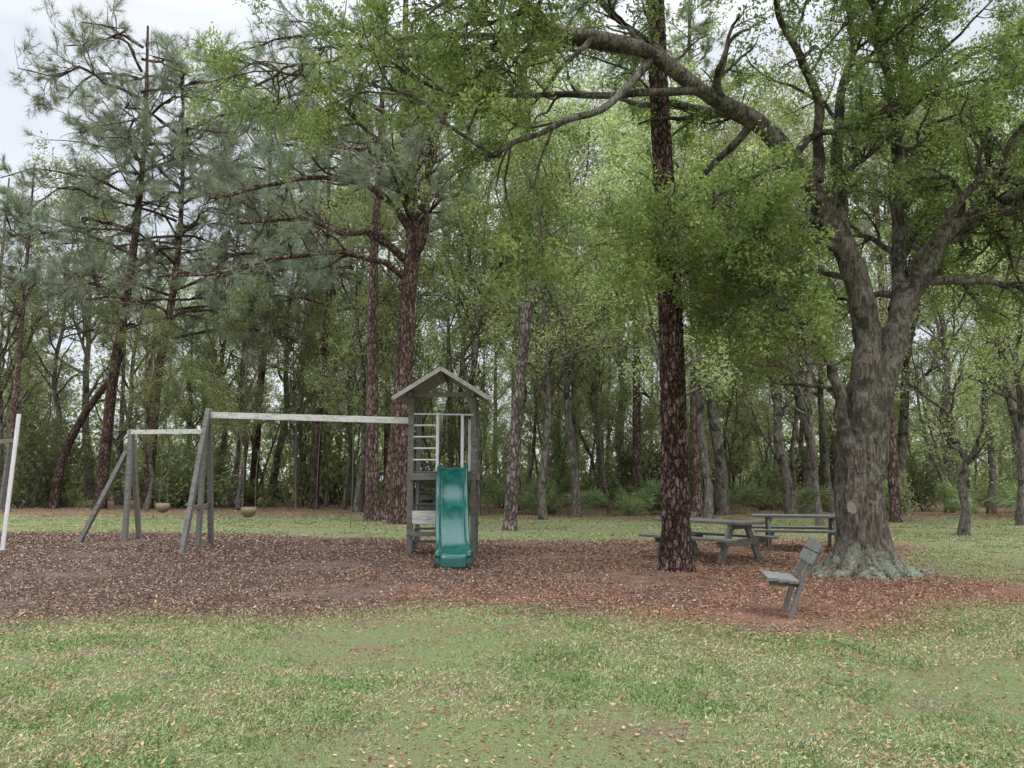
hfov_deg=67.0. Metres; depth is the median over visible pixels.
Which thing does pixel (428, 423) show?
understory tree
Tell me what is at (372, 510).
pine tree
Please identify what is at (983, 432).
understory tree
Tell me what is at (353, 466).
broadleaf tree
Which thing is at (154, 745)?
grass
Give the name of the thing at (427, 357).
broadleaf tree
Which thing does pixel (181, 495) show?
shrub
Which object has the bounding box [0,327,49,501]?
young tree
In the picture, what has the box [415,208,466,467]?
pine tree
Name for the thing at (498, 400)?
broadleaf tree
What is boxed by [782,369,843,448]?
young tree
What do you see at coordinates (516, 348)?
broadleaf tree
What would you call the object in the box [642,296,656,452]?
pine tree
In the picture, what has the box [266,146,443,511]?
broadleaf tree
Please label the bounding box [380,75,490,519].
pine tree
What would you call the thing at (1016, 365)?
broadleaf tree
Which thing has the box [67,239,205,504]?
broadleaf tree
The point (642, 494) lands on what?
palmetto
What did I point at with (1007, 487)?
palmetto
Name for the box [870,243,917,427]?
pine tree
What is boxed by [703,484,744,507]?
palmetto
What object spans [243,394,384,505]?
shrub
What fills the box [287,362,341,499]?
young tree
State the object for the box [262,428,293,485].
understory tree
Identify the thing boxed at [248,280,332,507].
broadleaf tree
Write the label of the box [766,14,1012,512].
broadleaf tree
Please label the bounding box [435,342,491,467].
broadleaf tree
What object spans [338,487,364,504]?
palmetto
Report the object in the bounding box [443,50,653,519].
broadleaf tree
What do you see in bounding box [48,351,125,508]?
leaning tree
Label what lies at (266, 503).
shrub
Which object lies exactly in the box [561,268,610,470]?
young tree
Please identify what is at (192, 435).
understory tree
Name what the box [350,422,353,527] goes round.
climbing rope
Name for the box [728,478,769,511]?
palmetto
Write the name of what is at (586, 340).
broadleaf tree
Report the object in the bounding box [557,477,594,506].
shrub
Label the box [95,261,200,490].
broadleaf tree
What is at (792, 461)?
young tree
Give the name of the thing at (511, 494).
dead tree snag
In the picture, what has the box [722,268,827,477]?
broadleaf tree
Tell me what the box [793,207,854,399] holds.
young tree
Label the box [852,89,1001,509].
broadleaf tree
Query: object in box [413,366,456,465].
young tree
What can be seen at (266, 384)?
broadleaf tree
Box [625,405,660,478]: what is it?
understory tree
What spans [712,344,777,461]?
young tree
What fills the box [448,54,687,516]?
broadleaf tree
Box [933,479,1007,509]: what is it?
palmetto
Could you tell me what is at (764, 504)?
shrub
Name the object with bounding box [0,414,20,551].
metal post
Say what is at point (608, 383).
broadleaf tree
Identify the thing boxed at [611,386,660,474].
understory tree
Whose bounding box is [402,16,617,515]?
broadleaf tree
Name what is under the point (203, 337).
broadleaf tree
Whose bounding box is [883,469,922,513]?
shrub
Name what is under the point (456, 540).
playground set
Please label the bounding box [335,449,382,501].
shrub
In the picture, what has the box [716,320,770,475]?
broadleaf tree
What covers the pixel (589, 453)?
young tree
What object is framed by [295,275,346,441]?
pine tree
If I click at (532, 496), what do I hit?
palmetto
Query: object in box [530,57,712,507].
broadleaf tree
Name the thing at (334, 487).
shrub
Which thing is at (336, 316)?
broadleaf tree
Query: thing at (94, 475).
shrub
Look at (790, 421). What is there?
broadleaf tree
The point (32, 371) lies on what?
understory tree
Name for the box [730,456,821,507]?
shrub
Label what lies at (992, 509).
broadleaf tree
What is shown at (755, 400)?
young tree
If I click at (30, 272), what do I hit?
pine tree
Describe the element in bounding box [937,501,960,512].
shrub
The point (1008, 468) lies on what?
shrub
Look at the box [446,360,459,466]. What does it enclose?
young tree
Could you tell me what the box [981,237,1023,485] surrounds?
pine tree
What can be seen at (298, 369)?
broadleaf tree
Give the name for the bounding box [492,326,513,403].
pine tree
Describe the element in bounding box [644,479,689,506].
palmetto
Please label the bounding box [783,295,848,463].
young tree
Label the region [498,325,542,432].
young tree
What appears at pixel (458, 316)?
broadleaf tree
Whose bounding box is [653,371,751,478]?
understory tree
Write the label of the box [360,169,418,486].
pine tree
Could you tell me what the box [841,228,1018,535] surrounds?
broadleaf tree
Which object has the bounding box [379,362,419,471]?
young tree
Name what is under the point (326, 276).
pine tree
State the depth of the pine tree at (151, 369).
62.99 m
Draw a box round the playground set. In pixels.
[76,367,489,569]
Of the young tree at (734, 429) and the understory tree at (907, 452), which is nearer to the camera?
the young tree at (734, 429)
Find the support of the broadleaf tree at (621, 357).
on the ground at (498, 741)
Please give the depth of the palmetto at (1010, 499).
34.01 m
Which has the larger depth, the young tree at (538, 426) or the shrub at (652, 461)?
the young tree at (538, 426)
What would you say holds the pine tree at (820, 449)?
on the ground at (498, 741)
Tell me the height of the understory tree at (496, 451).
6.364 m
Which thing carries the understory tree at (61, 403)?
on the ground at (498, 741)
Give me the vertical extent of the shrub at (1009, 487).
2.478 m
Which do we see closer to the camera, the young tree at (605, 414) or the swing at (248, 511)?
the swing at (248, 511)
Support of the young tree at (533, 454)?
on the ground at (498, 741)
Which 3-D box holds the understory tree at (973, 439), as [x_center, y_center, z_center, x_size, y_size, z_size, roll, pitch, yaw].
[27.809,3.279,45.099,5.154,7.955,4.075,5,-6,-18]
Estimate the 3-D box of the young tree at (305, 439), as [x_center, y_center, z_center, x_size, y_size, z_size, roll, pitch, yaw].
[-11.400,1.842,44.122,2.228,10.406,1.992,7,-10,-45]
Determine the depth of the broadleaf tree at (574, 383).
38.65 m
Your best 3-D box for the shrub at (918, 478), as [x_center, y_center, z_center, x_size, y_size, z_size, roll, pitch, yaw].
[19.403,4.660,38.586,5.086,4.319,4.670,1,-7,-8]
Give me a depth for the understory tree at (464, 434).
60.06 m
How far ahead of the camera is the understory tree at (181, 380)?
53.38 m
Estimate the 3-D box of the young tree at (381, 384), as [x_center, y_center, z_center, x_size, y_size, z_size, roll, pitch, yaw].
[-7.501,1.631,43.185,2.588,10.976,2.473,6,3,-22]
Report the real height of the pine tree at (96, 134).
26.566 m
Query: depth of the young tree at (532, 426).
48.46 m
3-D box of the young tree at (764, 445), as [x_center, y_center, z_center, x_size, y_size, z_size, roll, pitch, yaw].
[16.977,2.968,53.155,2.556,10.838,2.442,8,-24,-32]
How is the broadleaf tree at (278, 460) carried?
on the ground at (498, 741)
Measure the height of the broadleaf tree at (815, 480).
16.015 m
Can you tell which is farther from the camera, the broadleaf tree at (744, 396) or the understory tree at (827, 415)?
the broadleaf tree at (744, 396)
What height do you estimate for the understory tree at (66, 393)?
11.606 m
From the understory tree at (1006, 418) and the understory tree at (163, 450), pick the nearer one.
the understory tree at (1006, 418)
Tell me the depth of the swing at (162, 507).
18.77 m
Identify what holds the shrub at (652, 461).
on the ground at (498, 741)
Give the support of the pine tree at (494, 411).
on the ground at (498, 741)
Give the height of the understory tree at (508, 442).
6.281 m
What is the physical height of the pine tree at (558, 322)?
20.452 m
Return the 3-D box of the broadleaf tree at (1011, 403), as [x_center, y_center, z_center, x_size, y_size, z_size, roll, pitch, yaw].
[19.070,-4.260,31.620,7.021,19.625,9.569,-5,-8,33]
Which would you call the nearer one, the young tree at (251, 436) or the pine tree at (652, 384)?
the young tree at (251, 436)
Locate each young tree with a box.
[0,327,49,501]
[5,311,48,430]
[149,351,188,502]
[207,337,269,499]
[229,248,272,505]
[258,342,334,486]
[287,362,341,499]
[291,337,331,505]
[301,278,341,506]
[315,332,391,501]
[340,317,366,460]
[359,331,397,506]
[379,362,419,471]
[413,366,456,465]
[423,187,496,506]
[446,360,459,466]
[450,238,508,505]
[492,283,557,445]
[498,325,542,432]
[503,350,543,479]
[524,231,577,496]
[530,337,564,464]
[543,253,597,505]
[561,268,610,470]
[562,293,627,513]
[580,300,616,503]
[588,350,615,482]
[643,293,685,431]
[686,336,723,453]
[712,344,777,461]
[717,330,747,502]
[719,342,764,459]
[739,368,771,467]
[741,377,798,507]
[745,376,772,467]
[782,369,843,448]
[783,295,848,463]
[790,140,839,500]
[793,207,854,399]
[877,302,960,510]
[887,307,953,512]
[894,373,913,437]
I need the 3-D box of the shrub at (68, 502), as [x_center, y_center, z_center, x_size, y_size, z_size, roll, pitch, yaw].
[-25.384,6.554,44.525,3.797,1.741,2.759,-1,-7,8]
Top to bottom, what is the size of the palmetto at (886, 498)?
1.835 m
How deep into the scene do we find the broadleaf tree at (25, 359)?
72.49 m
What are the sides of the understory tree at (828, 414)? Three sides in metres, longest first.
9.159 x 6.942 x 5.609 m
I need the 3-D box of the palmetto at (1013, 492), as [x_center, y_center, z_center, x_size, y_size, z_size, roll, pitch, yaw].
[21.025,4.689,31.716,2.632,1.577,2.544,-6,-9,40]
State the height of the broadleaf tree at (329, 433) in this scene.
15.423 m
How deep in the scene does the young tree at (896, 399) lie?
44.85 m
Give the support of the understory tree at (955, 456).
on the ground at (498, 741)
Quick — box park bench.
[761,536,824,618]
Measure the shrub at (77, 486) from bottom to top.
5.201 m
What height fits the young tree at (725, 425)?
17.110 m
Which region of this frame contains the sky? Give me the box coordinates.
[0,0,1023,478]
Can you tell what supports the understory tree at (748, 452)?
on the ground at (498, 741)
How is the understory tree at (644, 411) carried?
on the ground at (498, 741)
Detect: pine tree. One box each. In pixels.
[0,0,320,508]
[0,152,69,511]
[0,178,46,323]
[5,27,358,508]
[8,263,65,438]
[81,236,148,485]
[98,0,501,524]
[137,238,190,491]
[152,27,400,504]
[184,251,236,405]
[188,12,496,508]
[217,260,261,481]
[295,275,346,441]
[316,0,440,520]
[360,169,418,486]
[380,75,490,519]
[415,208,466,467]
[473,261,508,479]
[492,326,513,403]
[552,0,707,571]
[552,229,595,453]
[556,254,576,498]
[592,69,687,512]
[640,0,767,516]
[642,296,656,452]
[673,128,731,282]
[797,195,847,500]
[826,38,936,522]
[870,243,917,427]
[913,263,974,484]
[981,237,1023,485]
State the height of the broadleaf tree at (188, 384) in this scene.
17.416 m
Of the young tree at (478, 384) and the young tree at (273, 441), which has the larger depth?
the young tree at (273, 441)
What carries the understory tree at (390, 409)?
on the ground at (498, 741)
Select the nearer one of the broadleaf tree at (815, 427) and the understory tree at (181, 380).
the understory tree at (181, 380)
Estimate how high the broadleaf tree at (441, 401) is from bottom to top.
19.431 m
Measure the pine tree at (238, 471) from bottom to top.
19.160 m
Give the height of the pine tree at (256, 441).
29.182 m
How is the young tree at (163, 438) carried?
on the ground at (498, 741)
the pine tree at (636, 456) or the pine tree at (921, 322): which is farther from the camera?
the pine tree at (921, 322)
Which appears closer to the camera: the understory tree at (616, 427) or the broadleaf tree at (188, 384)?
the understory tree at (616, 427)
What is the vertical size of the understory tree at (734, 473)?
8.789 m
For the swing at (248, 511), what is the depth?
17.59 m
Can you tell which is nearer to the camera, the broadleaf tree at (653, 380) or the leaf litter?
the leaf litter
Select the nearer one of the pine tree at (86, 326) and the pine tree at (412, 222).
the pine tree at (412, 222)
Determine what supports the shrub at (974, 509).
on the ground at (498, 741)
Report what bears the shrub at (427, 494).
on the ground at (498, 741)
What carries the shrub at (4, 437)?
on the ground at (498, 741)
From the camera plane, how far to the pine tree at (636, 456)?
36.78 m
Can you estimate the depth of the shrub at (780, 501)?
38.41 m
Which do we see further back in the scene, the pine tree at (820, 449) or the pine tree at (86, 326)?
the pine tree at (86, 326)
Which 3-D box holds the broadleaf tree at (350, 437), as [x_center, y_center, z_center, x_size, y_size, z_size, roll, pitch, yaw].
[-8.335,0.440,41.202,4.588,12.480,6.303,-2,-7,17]
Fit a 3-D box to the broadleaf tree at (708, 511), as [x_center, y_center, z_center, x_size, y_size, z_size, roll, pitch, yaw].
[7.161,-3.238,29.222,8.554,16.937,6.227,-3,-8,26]
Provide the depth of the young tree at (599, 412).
48.70 m
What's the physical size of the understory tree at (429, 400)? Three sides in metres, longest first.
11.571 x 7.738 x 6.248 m
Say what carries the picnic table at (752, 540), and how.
on the ground at (498, 741)
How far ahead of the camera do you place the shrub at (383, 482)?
43.49 m
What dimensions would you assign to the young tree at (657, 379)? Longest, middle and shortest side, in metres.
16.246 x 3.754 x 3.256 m
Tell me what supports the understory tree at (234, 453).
on the ground at (498, 741)
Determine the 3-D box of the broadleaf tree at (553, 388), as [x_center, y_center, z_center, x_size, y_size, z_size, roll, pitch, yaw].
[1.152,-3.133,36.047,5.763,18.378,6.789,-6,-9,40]
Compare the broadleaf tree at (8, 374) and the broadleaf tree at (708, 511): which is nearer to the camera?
the broadleaf tree at (708, 511)
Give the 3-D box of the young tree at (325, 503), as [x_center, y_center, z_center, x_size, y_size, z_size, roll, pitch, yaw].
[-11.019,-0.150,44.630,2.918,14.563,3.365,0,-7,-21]
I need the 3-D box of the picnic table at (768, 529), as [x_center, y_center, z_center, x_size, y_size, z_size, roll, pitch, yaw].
[6.600,3.415,17.717,2.100,0.825,1.665,-2,-7,14]
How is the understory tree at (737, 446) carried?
on the ground at (498, 741)
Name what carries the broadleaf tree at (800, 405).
on the ground at (498, 741)
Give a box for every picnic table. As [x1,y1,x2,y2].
[638,518,778,564]
[751,514,835,549]
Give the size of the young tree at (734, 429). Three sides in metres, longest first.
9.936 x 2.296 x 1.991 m
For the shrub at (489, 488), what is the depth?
34.99 m
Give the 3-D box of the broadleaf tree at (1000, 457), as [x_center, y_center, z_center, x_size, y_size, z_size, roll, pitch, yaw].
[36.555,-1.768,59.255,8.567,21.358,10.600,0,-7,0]
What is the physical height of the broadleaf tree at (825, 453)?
24.023 m
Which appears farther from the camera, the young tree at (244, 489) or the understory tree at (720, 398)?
the young tree at (244, 489)
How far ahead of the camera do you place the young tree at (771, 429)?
45.04 m
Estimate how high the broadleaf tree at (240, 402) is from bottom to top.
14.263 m
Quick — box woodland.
[3,272,1011,495]
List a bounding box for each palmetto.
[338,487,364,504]
[519,486,565,510]
[565,486,610,513]
[603,483,658,514]
[617,474,660,512]
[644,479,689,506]
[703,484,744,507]
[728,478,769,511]
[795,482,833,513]
[883,476,903,506]
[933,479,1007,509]
[990,481,1017,512]
[998,478,1016,506]
[1001,485,1016,508]
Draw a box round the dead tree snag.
[501,300,534,530]
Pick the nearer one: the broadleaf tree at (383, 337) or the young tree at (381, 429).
the broadleaf tree at (383, 337)
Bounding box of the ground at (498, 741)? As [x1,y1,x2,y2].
[0,479,1023,767]
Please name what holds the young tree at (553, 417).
on the ground at (498, 741)
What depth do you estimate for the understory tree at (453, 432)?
39.34 m
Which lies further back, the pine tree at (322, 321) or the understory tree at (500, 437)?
the pine tree at (322, 321)
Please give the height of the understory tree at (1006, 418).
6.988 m
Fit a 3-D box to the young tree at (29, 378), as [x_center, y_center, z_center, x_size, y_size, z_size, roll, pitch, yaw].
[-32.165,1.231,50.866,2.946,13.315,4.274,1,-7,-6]
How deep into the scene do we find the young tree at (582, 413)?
35.02 m
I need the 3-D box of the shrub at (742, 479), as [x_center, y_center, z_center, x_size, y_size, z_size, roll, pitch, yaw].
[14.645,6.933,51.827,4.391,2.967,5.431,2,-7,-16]
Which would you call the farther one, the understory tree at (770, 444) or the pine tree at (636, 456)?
the understory tree at (770, 444)
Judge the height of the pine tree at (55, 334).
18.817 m
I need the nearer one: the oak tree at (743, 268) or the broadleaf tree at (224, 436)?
the oak tree at (743, 268)
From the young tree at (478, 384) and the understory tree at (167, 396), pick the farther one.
the understory tree at (167, 396)
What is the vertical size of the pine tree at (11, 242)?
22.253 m
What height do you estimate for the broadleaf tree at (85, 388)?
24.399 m
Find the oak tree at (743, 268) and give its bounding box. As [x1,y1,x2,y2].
[161,0,1023,580]
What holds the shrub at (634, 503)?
on the ground at (498, 741)
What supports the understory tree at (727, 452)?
on the ground at (498, 741)
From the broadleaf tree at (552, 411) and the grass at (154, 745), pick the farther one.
the broadleaf tree at (552, 411)
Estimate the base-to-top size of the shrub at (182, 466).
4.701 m
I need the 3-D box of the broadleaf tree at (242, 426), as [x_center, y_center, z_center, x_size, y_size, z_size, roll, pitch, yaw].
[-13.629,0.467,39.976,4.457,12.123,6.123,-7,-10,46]
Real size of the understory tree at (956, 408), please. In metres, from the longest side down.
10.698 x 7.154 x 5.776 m
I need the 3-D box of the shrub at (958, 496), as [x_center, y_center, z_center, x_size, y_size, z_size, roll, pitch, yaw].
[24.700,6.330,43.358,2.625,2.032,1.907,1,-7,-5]
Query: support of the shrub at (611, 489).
on the ground at (498, 741)
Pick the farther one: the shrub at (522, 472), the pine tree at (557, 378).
the pine tree at (557, 378)
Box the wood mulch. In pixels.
[0,530,1023,642]
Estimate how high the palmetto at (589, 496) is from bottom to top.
1.381 m
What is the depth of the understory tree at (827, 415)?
42.71 m
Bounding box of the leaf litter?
[0,506,1023,767]
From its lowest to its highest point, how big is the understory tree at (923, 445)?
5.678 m
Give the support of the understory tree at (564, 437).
on the ground at (498, 741)
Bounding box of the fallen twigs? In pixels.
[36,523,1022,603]
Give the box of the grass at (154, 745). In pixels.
[0,515,1023,767]
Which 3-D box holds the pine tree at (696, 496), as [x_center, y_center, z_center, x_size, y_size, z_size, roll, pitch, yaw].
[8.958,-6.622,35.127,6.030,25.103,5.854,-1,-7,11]
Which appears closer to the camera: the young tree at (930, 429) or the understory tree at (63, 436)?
the young tree at (930, 429)
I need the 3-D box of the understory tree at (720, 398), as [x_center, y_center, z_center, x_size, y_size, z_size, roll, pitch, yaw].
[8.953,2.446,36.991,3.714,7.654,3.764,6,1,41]
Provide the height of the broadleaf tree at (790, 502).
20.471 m
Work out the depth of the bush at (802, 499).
33.32 m
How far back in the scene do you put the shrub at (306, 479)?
51.81 m
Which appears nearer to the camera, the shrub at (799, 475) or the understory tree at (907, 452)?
the shrub at (799, 475)
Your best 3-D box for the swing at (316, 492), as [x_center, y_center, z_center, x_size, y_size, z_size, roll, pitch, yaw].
[-4.650,1.970,17.530,0.611,2.382,0.100,-1,-7,8]
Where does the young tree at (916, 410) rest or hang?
on the ground at (498, 741)
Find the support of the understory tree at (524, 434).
on the ground at (498, 741)
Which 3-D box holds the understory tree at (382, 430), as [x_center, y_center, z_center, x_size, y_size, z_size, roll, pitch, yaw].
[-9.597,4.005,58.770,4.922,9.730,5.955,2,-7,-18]
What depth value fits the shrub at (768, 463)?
44.17 m
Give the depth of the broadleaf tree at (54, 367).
50.08 m
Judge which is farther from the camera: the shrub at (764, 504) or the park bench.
the shrub at (764, 504)
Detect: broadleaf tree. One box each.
[0,166,144,499]
[0,224,74,484]
[2,297,64,434]
[6,131,142,503]
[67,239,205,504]
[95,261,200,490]
[97,287,198,510]
[129,262,250,448]
[160,260,240,413]
[170,137,294,490]
[171,267,292,506]
[179,276,300,509]
[196,314,283,457]
[211,158,367,504]
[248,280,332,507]
[249,200,339,502]
[254,128,432,505]
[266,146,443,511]
[275,258,393,445]
[291,299,360,449]
[296,278,394,509]
[311,112,494,510]
[314,253,399,410]
[373,57,574,466]
[381,306,460,495]
[386,6,594,510]
[392,285,456,469]
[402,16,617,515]
[435,271,514,483]
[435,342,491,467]
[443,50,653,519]
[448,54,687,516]
[473,157,641,460]
[477,136,601,513]
[526,295,580,497]
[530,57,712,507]
[535,249,628,472]
[546,64,682,500]
[552,251,645,474]
[557,57,778,408]
[584,73,806,523]
[602,0,782,514]
[611,278,712,425]
[658,287,741,471]
[677,62,891,513]
[685,39,915,511]
[686,73,891,525]
[707,51,876,513]
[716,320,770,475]
[716,335,765,454]
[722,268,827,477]
[749,204,890,479]
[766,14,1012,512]
[781,333,850,448]
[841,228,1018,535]
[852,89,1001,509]
[876,43,1023,513]
[882,57,1023,519]
[910,253,1023,487]
[926,112,1023,525]
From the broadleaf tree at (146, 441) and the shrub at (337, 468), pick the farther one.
the shrub at (337, 468)
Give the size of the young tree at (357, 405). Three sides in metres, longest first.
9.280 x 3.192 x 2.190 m
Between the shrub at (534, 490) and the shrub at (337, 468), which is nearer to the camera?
the shrub at (534, 490)
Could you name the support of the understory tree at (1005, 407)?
on the ground at (498, 741)
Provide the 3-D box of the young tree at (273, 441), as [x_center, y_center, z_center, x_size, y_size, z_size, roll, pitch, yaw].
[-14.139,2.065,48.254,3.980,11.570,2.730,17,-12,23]
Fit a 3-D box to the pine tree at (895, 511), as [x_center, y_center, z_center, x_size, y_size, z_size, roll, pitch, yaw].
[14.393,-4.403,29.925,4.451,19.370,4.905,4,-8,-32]
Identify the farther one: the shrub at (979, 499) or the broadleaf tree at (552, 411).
the broadleaf tree at (552, 411)
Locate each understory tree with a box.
[2,329,69,455]
[3,340,104,447]
[3,373,92,455]
[27,409,95,485]
[82,416,136,495]
[133,366,203,506]
[143,423,173,484]
[156,377,248,490]
[162,358,252,465]
[194,386,252,483]
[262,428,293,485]
[360,384,391,476]
[378,292,468,506]
[379,347,444,501]
[379,375,466,502]
[424,378,494,509]
[435,398,507,493]
[436,384,501,470]
[481,412,524,482]
[490,383,563,484]
[493,418,530,480]
[521,368,582,498]
[524,383,605,507]
[560,375,653,509]
[570,378,632,486]
[577,318,660,497]
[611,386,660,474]
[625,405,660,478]
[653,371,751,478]
[654,368,748,481]
[686,371,778,503]
[704,372,758,490]
[706,422,737,493]
[709,392,773,491]
[736,373,826,481]
[805,335,853,477]
[812,392,836,452]
[883,443,922,480]
[886,339,963,509]
[907,355,1006,481]
[907,357,1012,490]
[908,425,942,483]
[920,377,1011,493]
[954,373,1013,505]
[977,372,1021,455]
[980,342,1022,476]
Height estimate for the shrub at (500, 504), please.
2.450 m
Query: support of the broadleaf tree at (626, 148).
on the ground at (498, 741)
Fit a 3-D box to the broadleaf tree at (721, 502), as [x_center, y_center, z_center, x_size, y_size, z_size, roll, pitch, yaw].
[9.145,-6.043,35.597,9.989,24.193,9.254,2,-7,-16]
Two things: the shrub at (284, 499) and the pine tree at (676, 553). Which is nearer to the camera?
the pine tree at (676, 553)
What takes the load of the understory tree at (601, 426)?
on the ground at (498, 741)
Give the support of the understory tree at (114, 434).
on the ground at (498, 741)
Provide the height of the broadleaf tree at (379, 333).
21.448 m
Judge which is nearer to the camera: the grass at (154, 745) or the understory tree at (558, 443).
the grass at (154, 745)
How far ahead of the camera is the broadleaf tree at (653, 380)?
51.99 m
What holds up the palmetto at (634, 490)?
on the ground at (498, 741)
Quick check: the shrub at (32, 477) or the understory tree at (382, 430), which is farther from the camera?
the understory tree at (382, 430)
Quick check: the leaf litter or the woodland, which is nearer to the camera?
the leaf litter
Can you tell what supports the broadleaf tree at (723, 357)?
on the ground at (498, 741)
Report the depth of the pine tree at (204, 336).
63.86 m
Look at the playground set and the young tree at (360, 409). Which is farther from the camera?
the young tree at (360, 409)
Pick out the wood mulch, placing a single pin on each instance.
(249, 549)
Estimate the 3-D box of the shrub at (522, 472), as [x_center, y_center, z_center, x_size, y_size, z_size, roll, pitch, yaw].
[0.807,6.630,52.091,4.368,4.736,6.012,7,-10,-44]
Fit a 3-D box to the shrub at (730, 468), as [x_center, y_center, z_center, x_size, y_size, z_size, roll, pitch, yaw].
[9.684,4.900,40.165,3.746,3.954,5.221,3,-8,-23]
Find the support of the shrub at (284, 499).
on the ground at (498, 741)
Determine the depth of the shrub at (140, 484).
58.98 m
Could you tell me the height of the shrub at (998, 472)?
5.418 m
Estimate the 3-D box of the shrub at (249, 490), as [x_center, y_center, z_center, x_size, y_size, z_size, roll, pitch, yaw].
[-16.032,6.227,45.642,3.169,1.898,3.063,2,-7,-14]
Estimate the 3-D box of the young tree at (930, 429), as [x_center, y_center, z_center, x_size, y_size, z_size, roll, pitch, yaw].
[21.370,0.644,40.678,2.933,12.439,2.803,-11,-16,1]
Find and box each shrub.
[0,398,123,508]
[3,433,85,504]
[11,454,92,502]
[38,485,92,506]
[73,445,122,498]
[95,435,293,508]
[107,428,178,500]
[159,480,206,507]
[216,473,263,501]
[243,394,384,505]
[246,495,279,507]
[258,472,294,502]
[264,442,360,502]
[307,443,346,499]
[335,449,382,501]
[379,462,430,506]
[414,482,432,505]
[468,468,519,512]
[469,473,530,507]
[486,450,539,489]
[518,469,569,513]
[538,431,614,500]
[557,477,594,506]
[570,416,703,509]
[592,468,622,502]
[610,492,648,515]
[658,451,744,504]
[727,469,766,494]
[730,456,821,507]
[740,477,780,509]
[743,444,822,504]
[764,491,824,510]
[782,410,836,509]
[883,445,959,511]
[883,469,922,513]
[934,482,982,506]
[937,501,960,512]
[966,471,1008,507]
[970,503,981,513]
[974,454,1012,488]
[997,439,1017,487]
[1002,475,1017,511]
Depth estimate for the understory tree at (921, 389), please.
38.79 m
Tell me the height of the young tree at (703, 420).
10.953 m
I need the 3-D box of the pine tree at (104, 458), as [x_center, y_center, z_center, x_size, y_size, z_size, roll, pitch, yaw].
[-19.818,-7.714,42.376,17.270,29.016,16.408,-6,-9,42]
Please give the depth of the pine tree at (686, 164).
40.99 m
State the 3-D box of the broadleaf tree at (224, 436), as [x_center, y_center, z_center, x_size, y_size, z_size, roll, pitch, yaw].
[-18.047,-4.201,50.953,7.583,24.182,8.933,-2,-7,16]
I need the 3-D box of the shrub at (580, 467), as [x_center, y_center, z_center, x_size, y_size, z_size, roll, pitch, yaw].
[4.884,6.109,55.105,6.506,5.796,5.974,1,-7,-10]
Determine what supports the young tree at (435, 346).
on the ground at (498, 741)
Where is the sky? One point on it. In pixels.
(169, 15)
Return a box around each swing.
[156,434,171,512]
[237,419,266,516]
[294,422,320,523]

